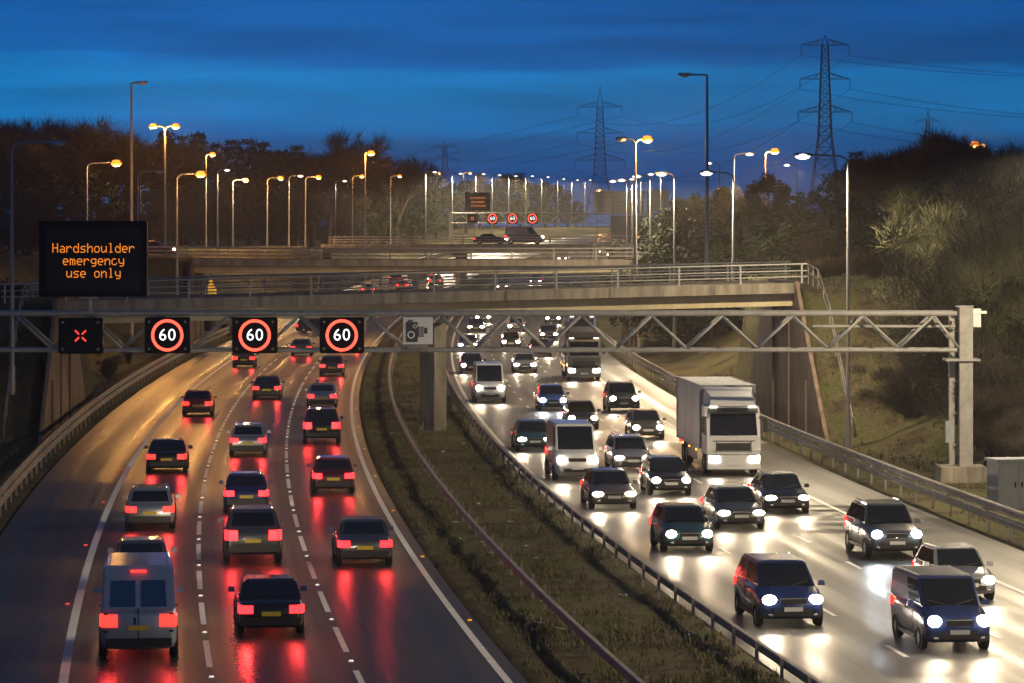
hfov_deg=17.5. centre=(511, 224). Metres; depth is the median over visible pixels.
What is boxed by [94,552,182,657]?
van
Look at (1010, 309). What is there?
twiggy shrub
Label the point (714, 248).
evergreen tree
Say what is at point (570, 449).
van
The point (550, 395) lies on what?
car
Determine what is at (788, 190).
evergreen tree
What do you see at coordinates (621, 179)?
street lamp
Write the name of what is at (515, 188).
leafy tree
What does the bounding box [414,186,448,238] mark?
leafy tree
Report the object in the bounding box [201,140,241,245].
pine tree
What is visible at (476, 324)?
car
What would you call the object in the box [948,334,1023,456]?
twiggy shrub
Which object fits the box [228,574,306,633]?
car
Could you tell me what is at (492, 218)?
lane signal
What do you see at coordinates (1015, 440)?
twiggy shrub
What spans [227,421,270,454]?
car
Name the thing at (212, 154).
street lamp
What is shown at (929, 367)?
twiggy shrub
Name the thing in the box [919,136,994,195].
bare tree
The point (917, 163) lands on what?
bare tree
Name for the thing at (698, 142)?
power cable
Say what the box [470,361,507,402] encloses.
van
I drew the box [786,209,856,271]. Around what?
bushy thicket
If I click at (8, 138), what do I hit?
bare tree
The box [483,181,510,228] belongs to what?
leafy tree
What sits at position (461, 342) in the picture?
car
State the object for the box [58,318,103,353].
lane signal
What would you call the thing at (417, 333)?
camera sign
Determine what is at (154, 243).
car
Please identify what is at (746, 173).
power cable
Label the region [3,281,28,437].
handrail
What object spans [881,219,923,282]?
twiggy shrub
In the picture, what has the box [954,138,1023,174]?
bare tree
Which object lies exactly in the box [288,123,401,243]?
bare tree
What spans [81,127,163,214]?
bare tree
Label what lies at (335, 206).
street lamp
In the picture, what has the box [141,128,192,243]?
pine tree
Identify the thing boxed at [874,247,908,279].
twiggy shrub
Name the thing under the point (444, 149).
pylon
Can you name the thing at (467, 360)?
car
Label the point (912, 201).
twiggy shrub
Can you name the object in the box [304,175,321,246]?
street lamp
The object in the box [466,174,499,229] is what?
pine tree
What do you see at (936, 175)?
evergreen tree
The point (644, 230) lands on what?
evergreen tree
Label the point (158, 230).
bushy thicket
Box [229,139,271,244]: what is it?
pine tree
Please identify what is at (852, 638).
carriageway
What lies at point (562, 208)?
leafy tree
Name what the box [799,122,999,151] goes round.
power cable
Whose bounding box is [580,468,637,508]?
car
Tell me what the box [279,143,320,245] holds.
pine tree
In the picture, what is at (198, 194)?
evergreen tree
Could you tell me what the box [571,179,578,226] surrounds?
street lamp
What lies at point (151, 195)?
evergreen tree
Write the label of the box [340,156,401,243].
evergreen tree
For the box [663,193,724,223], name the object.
bare tree
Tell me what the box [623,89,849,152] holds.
power cable
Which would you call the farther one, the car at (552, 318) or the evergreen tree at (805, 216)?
the car at (552, 318)
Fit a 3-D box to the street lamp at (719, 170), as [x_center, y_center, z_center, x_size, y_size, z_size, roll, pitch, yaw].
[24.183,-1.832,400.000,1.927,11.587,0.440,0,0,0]
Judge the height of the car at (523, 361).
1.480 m
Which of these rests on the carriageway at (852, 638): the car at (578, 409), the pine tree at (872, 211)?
the car at (578, 409)
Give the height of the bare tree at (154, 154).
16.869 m
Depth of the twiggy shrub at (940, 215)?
170.78 m
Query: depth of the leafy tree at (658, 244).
284.15 m
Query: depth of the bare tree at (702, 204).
318.44 m
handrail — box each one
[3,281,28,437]
[808,263,853,437]
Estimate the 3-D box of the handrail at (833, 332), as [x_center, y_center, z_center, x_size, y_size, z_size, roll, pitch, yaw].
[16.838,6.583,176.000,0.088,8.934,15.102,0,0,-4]
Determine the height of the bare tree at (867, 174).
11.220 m
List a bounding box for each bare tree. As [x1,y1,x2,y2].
[0,109,98,216]
[0,111,111,251]
[0,128,64,251]
[0,135,63,209]
[20,121,153,205]
[33,110,205,216]
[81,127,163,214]
[146,136,234,240]
[260,150,339,246]
[279,180,362,246]
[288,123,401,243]
[313,153,394,243]
[372,152,450,243]
[392,165,444,243]
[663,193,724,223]
[692,184,774,218]
[832,152,893,221]
[848,139,929,197]
[853,121,988,211]
[880,138,981,190]
[907,128,998,186]
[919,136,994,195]
[952,143,1009,165]
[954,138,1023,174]
[962,141,1023,178]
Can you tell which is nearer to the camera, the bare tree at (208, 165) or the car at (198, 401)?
the car at (198, 401)
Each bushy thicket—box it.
[0,183,80,255]
[38,193,88,220]
[80,189,163,232]
[141,191,186,245]
[178,194,239,245]
[238,193,312,244]
[299,190,376,243]
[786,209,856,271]
[833,191,894,270]
[883,180,942,255]
[912,170,964,215]
[972,153,1023,187]
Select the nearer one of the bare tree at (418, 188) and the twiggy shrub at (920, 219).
the twiggy shrub at (920, 219)
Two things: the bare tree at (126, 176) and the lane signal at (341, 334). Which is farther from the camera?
the bare tree at (126, 176)
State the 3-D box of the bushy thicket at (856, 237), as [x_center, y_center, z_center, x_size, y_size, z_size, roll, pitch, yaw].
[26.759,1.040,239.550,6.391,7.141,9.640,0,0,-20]
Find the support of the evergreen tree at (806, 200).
on the ground at (22, 430)
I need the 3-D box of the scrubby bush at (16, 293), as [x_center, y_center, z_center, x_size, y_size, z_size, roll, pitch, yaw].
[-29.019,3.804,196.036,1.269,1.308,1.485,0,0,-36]
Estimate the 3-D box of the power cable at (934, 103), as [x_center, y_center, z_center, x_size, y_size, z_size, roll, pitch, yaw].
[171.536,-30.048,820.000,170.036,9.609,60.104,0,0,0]
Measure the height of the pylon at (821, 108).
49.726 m
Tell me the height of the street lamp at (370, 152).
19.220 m
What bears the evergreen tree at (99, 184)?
on the ground at (22, 430)
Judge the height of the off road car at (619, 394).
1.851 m
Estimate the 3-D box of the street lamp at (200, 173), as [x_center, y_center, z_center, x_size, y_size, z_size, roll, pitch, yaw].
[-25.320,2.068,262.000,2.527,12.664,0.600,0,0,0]
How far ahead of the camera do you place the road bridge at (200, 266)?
300.75 m
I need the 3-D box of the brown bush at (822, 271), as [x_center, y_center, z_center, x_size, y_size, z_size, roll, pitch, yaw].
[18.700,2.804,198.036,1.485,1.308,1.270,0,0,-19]
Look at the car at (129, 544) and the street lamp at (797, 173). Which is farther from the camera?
the street lamp at (797, 173)
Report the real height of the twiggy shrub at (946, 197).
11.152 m
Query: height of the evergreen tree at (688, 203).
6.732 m
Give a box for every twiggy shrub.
[851,338,935,417]
[857,158,1023,333]
[857,274,953,411]
[858,149,1023,366]
[865,274,1016,429]
[870,185,1019,287]
[872,278,971,428]
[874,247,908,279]
[880,172,1022,299]
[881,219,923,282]
[884,305,928,385]
[886,197,970,288]
[886,241,1023,448]
[897,205,963,246]
[899,161,1023,286]
[919,237,1023,454]
[944,336,1023,465]
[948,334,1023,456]
[991,406,1023,456]
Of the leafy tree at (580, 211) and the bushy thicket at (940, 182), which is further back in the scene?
the leafy tree at (580, 211)
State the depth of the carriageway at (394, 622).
110.83 m
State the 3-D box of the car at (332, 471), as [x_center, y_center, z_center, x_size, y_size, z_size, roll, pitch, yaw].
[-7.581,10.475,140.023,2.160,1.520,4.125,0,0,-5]
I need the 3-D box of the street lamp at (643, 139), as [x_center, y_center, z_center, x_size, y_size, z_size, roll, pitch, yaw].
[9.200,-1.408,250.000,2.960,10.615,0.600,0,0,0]
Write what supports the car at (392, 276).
on the carriageway at (394, 622)
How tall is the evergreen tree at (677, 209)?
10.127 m
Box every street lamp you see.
[9,140,67,394]
[86,160,122,220]
[129,81,147,356]
[137,170,163,220]
[148,124,180,245]
[176,171,206,294]
[205,152,215,246]
[216,169,230,246]
[232,178,248,246]
[266,176,283,246]
[288,175,303,246]
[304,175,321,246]
[335,180,346,243]
[352,175,363,243]
[364,151,374,330]
[390,175,401,243]
[424,171,436,258]
[451,173,462,212]
[474,173,485,243]
[491,174,501,233]
[508,175,517,226]
[525,175,533,226]
[541,176,549,227]
[557,178,564,227]
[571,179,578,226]
[584,179,591,227]
[609,180,627,257]
[615,136,653,276]
[617,178,632,257]
[629,178,641,244]
[631,174,651,334]
[647,173,661,209]
[655,172,675,346]
[677,73,709,277]
[699,170,735,280]
[709,162,719,185]
[733,152,754,180]
[764,148,779,205]
[783,164,797,195]
[793,153,850,447]
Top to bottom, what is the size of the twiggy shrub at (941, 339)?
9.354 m
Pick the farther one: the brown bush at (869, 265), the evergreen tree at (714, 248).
the evergreen tree at (714, 248)
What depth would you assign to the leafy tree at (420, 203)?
671.37 m
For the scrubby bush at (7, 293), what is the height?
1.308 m
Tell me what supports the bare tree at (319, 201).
on the ground at (22, 430)
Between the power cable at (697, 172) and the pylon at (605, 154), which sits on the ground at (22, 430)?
the pylon at (605, 154)
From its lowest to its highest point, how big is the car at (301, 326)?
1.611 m
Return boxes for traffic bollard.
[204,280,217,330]
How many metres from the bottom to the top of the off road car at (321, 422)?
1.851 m
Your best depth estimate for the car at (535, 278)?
498.53 m
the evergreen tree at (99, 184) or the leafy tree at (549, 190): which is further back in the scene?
the leafy tree at (549, 190)
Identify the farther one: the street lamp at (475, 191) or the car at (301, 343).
the street lamp at (475, 191)
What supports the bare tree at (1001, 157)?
on the ground at (22, 430)
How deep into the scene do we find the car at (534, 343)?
282.96 m
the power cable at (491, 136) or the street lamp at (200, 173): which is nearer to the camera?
the street lamp at (200, 173)
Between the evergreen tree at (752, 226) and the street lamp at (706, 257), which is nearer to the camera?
the street lamp at (706, 257)
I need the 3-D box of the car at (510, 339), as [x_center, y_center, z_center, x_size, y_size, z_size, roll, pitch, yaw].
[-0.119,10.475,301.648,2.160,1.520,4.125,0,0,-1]
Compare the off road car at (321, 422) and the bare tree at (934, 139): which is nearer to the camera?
the off road car at (321, 422)
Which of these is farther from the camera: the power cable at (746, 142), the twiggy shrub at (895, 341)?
the power cable at (746, 142)
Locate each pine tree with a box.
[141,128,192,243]
[159,132,215,243]
[178,130,224,244]
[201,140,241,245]
[212,138,259,244]
[226,139,302,243]
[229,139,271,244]
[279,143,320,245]
[417,183,458,238]
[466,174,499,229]
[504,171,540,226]
[737,182,776,248]
[789,191,813,235]
[828,150,877,244]
[857,164,880,232]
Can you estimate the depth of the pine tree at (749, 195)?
299.79 m
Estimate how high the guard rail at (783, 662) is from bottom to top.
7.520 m
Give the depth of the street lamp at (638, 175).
284.93 m
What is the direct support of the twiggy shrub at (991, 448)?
on the ground at (22, 430)
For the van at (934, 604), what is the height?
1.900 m
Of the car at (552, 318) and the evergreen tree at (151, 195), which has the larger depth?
the evergreen tree at (151, 195)
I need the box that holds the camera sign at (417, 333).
[403,317,432,349]
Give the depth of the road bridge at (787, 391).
179.25 m
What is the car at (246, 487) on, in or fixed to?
on the carriageway at (394, 622)
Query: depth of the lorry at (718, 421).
148.58 m
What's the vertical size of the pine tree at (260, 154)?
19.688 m
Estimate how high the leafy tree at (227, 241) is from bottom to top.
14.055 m
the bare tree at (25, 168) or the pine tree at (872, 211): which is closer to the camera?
the pine tree at (872, 211)
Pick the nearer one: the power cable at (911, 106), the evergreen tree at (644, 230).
the evergreen tree at (644, 230)
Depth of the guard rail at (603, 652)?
103.96 m
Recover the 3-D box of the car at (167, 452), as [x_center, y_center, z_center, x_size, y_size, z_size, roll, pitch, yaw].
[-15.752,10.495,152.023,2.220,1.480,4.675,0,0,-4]
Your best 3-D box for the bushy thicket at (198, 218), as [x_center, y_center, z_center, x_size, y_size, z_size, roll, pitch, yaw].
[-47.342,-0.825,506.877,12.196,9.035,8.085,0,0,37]
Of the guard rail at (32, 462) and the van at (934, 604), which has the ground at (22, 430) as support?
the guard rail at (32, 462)
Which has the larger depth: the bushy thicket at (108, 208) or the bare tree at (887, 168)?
the bushy thicket at (108, 208)
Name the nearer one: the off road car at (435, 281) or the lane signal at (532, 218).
the off road car at (435, 281)
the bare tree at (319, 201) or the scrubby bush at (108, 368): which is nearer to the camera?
the scrubby bush at (108, 368)
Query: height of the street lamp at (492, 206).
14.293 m
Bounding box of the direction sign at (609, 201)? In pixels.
[593,190,668,246]
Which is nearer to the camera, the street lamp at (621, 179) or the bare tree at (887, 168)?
the bare tree at (887, 168)
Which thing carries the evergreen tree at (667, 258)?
on the ground at (22, 430)
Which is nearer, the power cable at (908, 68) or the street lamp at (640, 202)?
the street lamp at (640, 202)
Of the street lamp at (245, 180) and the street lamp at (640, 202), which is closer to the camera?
the street lamp at (245, 180)
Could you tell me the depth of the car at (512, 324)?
347.85 m
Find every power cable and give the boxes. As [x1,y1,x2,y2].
[60,116,621,206]
[328,142,622,197]
[397,116,577,156]
[438,142,576,171]
[575,122,797,181]
[577,89,799,152]
[578,55,800,124]
[622,55,848,124]
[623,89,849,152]
[625,122,851,181]
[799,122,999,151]
[801,89,1016,116]
[802,55,1015,75]
[850,55,1021,73]
[851,89,1017,113]
[853,122,1023,149]
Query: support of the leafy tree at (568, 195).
on the ground at (22, 430)
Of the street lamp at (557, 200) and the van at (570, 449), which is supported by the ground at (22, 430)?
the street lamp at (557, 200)
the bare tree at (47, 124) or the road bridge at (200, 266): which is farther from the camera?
the bare tree at (47, 124)
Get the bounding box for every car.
[107,536,176,554]
[122,483,180,528]
[144,438,192,471]
[148,241,174,254]
[181,389,216,415]
[218,503,285,561]
[219,471,272,511]
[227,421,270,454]
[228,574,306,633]
[232,353,258,367]
[251,376,284,398]
[290,339,314,355]
[295,318,319,332]
[299,406,343,442]
[305,383,339,407]
[306,455,356,492]
[318,354,346,375]
[328,516,393,564]
[362,285,376,289]
[389,275,403,282]
[396,281,409,288]
[429,275,443,284]
[455,335,479,346]
[457,353,485,373]
[465,318,486,332]
[473,234,506,243]
[475,316,490,322]
[497,281,509,286]
[499,332,522,346]
[505,317,525,331]
[510,352,538,372]
[511,419,546,450]
[528,338,552,356]
[529,275,542,284]
[534,384,568,410]
[537,324,558,340]
[545,316,560,323]
[562,400,600,428]
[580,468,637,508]
[603,380,640,412]
[604,432,652,467]
[625,408,665,438]
[640,455,692,494]
[650,502,714,551]
[700,484,764,528]
[734,553,824,625]
[748,471,808,512]
[844,497,921,558]
[912,542,994,599]
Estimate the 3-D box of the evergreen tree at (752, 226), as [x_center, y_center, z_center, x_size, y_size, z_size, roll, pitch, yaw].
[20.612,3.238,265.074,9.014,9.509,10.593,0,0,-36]
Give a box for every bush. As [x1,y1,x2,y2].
[0,282,15,300]
[7,280,27,295]
[94,354,122,377]
[118,332,139,363]
[212,323,231,336]
[807,258,827,275]
[816,262,835,277]
[819,251,845,275]
[837,248,867,275]
[854,246,895,278]
[873,264,887,277]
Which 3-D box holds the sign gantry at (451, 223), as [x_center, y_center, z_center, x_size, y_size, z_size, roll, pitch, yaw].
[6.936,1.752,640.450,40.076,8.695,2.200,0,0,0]
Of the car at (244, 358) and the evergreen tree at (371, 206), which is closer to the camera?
the car at (244, 358)
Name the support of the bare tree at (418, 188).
on the ground at (22, 430)
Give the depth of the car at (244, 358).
260.06 m
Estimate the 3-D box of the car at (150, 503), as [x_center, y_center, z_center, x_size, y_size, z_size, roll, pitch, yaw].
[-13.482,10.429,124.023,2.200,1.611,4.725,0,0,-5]
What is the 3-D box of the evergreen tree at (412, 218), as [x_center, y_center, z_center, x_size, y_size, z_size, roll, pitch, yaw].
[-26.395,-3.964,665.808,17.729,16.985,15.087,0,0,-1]
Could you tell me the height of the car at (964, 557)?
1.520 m
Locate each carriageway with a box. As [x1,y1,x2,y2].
[0,232,738,682]
[446,240,1023,682]
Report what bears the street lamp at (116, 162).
on the ground at (22, 430)
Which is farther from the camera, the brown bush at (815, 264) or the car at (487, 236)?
the car at (487, 236)
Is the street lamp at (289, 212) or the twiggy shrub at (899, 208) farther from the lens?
the street lamp at (289, 212)
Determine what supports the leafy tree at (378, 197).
on the ground at (22, 430)
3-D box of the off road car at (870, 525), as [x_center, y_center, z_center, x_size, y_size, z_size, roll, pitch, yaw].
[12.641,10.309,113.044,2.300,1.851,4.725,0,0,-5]
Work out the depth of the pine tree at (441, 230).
719.00 m
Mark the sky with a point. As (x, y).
(280, 73)
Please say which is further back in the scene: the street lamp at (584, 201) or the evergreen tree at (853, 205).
the street lamp at (584, 201)
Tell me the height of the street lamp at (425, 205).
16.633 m
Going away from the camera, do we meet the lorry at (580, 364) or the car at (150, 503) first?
the car at (150, 503)
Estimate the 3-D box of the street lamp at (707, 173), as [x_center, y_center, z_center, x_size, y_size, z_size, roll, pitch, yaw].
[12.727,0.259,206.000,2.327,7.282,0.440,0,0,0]
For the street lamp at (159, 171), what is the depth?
311.94 m
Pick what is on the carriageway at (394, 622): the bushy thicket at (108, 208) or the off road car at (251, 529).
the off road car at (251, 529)
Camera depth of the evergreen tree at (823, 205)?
279.06 m
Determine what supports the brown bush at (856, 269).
on the ground at (22, 430)
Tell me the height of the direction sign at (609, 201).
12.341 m
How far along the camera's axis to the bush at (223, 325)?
329.21 m
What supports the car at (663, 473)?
on the carriageway at (852, 638)
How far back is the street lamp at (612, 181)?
371.95 m
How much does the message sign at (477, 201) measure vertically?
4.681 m
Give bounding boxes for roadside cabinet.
[983,457,1023,510]
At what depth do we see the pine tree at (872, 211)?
269.63 m
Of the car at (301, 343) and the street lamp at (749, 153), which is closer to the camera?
the car at (301, 343)
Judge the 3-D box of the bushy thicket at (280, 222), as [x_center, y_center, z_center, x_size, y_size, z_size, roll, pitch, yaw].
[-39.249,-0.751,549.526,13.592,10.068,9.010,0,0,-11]
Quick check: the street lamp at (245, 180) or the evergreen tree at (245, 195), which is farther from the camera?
the evergreen tree at (245, 195)
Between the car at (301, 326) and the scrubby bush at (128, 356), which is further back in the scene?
the car at (301, 326)
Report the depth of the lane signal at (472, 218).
639.58 m
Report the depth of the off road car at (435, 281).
490.94 m
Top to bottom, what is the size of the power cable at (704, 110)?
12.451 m
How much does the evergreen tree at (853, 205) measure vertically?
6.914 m
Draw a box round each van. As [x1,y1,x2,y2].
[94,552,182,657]
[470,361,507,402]
[505,227,543,243]
[545,419,601,479]
[890,565,989,649]
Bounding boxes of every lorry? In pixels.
[559,326,604,379]
[564,316,598,328]
[610,215,656,243]
[676,376,766,473]
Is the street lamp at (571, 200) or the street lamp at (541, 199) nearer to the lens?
the street lamp at (541, 199)
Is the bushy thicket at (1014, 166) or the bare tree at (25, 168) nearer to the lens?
the bushy thicket at (1014, 166)
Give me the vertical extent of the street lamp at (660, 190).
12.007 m
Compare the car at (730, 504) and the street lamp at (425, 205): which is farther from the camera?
the street lamp at (425, 205)
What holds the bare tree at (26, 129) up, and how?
on the ground at (22, 430)
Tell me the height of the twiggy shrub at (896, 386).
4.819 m
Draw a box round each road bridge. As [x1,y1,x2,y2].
[1,261,829,446]
[148,246,697,353]
[317,236,625,290]
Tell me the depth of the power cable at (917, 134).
845.80 m
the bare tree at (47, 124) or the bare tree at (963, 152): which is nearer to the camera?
the bare tree at (963, 152)
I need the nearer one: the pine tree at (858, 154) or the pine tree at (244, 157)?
the pine tree at (858, 154)
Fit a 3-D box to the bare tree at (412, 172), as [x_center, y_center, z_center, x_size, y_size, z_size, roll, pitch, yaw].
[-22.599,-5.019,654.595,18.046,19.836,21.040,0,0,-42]
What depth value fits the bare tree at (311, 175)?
617.91 m
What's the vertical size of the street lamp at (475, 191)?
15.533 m
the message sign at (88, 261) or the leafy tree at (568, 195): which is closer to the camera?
the message sign at (88, 261)
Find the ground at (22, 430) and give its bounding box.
[0,226,1023,682]
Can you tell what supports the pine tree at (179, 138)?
on the ground at (22, 430)
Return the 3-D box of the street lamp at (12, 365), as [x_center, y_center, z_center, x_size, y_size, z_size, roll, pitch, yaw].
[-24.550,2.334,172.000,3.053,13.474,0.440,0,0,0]
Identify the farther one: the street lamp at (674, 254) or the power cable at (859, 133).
the power cable at (859, 133)
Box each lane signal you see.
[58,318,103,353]
[145,317,190,352]
[232,317,277,352]
[320,317,363,352]
[467,214,477,222]
[487,213,497,223]
[507,213,517,223]
[527,213,537,223]
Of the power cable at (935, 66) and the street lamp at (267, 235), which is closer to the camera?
the street lamp at (267, 235)
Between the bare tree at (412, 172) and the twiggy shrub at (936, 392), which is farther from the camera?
the bare tree at (412, 172)
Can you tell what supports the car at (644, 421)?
on the carriageway at (852, 638)
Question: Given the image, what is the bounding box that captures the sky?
[0,0,1023,225]
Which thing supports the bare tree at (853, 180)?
on the ground at (22, 430)
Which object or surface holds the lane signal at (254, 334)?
attached to the sign gantry at (964, 469)
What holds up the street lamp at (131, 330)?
on the ground at (22, 430)
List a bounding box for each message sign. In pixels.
[39,221,147,313]
[465,192,489,213]
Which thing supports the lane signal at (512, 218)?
attached to the sign gantry at (451, 223)
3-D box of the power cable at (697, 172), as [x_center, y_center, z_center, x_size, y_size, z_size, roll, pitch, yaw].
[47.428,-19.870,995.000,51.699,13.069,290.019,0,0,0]
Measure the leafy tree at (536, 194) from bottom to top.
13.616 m
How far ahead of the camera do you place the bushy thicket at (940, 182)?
220.80 m
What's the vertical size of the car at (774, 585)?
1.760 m
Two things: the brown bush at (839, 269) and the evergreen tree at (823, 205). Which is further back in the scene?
the evergreen tree at (823, 205)
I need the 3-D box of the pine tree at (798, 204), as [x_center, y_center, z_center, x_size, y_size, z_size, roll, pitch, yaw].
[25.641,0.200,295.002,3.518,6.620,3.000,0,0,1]
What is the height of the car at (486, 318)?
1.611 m
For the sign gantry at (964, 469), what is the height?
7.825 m
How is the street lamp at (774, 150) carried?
on the ground at (22, 430)
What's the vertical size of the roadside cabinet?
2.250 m
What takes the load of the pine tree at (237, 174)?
on the ground at (22, 430)
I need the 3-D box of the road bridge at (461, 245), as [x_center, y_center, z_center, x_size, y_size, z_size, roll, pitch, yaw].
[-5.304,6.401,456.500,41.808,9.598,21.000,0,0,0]
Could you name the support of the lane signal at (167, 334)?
attached to the sign gantry at (964, 469)
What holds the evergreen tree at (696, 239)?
on the ground at (22, 430)
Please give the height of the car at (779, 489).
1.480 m
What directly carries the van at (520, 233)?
on the road bridge at (461, 245)
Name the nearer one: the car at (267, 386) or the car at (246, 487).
the car at (246, 487)
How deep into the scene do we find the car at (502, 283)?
475.22 m
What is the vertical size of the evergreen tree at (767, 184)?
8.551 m
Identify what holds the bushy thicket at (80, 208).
on the ground at (22, 430)
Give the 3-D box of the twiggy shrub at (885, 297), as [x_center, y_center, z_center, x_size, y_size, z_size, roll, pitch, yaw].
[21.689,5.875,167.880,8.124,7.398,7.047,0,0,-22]
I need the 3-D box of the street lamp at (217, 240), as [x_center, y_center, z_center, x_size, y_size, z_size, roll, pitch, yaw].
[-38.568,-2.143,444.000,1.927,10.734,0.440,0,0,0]
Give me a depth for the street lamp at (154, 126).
329.91 m
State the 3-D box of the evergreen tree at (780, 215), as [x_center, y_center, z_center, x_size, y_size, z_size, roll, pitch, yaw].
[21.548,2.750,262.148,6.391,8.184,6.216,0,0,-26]
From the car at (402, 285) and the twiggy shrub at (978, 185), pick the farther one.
the car at (402, 285)
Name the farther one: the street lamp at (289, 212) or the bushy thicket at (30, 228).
the street lamp at (289, 212)
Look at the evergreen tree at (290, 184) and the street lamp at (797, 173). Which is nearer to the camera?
the street lamp at (797, 173)
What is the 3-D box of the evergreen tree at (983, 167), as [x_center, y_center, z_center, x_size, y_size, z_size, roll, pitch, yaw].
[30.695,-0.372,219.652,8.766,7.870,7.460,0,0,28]
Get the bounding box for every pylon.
[432,141,458,218]
[576,88,623,226]
[797,35,852,214]
[916,111,938,139]
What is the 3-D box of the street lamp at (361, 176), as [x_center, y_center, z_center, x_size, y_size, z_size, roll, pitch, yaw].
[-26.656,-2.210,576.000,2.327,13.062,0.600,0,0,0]
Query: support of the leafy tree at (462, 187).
on the ground at (22, 430)
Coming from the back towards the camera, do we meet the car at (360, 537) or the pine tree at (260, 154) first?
the pine tree at (260, 154)
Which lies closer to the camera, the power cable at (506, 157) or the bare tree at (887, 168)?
the bare tree at (887, 168)
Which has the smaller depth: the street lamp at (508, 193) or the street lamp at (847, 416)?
the street lamp at (847, 416)
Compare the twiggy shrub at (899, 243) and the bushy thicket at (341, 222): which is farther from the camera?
the bushy thicket at (341, 222)
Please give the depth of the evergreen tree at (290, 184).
572.85 m
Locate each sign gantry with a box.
[0,305,986,482]
[444,212,648,254]
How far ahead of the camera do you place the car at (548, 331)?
321.24 m
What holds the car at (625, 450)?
on the carriageway at (852, 638)
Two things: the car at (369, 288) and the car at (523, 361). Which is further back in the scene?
the car at (369, 288)
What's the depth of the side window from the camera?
148.73 m
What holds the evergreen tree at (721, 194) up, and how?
on the ground at (22, 430)
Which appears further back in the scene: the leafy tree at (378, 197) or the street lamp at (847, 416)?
the leafy tree at (378, 197)
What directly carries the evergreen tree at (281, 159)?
on the ground at (22, 430)
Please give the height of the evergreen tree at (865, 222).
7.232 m
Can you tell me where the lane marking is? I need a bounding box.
[58,234,1023,682]
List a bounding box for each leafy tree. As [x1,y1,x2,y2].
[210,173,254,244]
[356,190,402,243]
[403,190,438,243]
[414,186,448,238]
[431,182,466,233]
[443,179,490,233]
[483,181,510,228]
[490,173,529,226]
[523,182,556,226]
[533,181,568,226]
[539,184,575,226]
[552,192,585,226]
[569,200,589,227]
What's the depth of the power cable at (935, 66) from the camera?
842.52 m
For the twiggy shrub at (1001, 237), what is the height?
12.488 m
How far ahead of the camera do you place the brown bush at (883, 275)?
195.97 m
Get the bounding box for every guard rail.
[0,242,508,516]
[388,243,648,682]
[446,243,823,682]
[589,274,1023,539]
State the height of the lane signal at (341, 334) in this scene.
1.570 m
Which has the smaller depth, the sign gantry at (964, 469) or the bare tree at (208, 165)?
the sign gantry at (964, 469)
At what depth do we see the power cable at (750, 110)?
953.53 m
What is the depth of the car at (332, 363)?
245.85 m
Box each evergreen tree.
[51,171,128,220]
[116,175,171,237]
[141,168,226,243]
[221,172,276,243]
[251,146,321,244]
[251,175,328,245]
[323,180,384,243]
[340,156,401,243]
[348,164,423,243]
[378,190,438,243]
[600,207,675,283]
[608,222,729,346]
[627,214,773,340]
[632,218,744,346]
[651,196,690,257]
[653,192,713,254]
[676,210,777,331]
[696,186,742,249]
[708,206,809,309]
[730,171,802,246]
[747,208,813,279]
[757,184,794,246]
[760,206,836,274]
[792,190,834,239]
[805,169,855,246]
[820,196,865,273]
[852,181,910,269]
[900,170,949,240]
[935,160,1018,222]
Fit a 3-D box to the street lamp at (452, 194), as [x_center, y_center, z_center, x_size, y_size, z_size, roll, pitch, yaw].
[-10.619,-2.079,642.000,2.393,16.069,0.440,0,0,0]
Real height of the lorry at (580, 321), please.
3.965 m
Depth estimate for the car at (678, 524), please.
114.14 m
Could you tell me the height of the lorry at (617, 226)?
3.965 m
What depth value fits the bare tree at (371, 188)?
638.08 m
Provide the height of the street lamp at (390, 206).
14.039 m

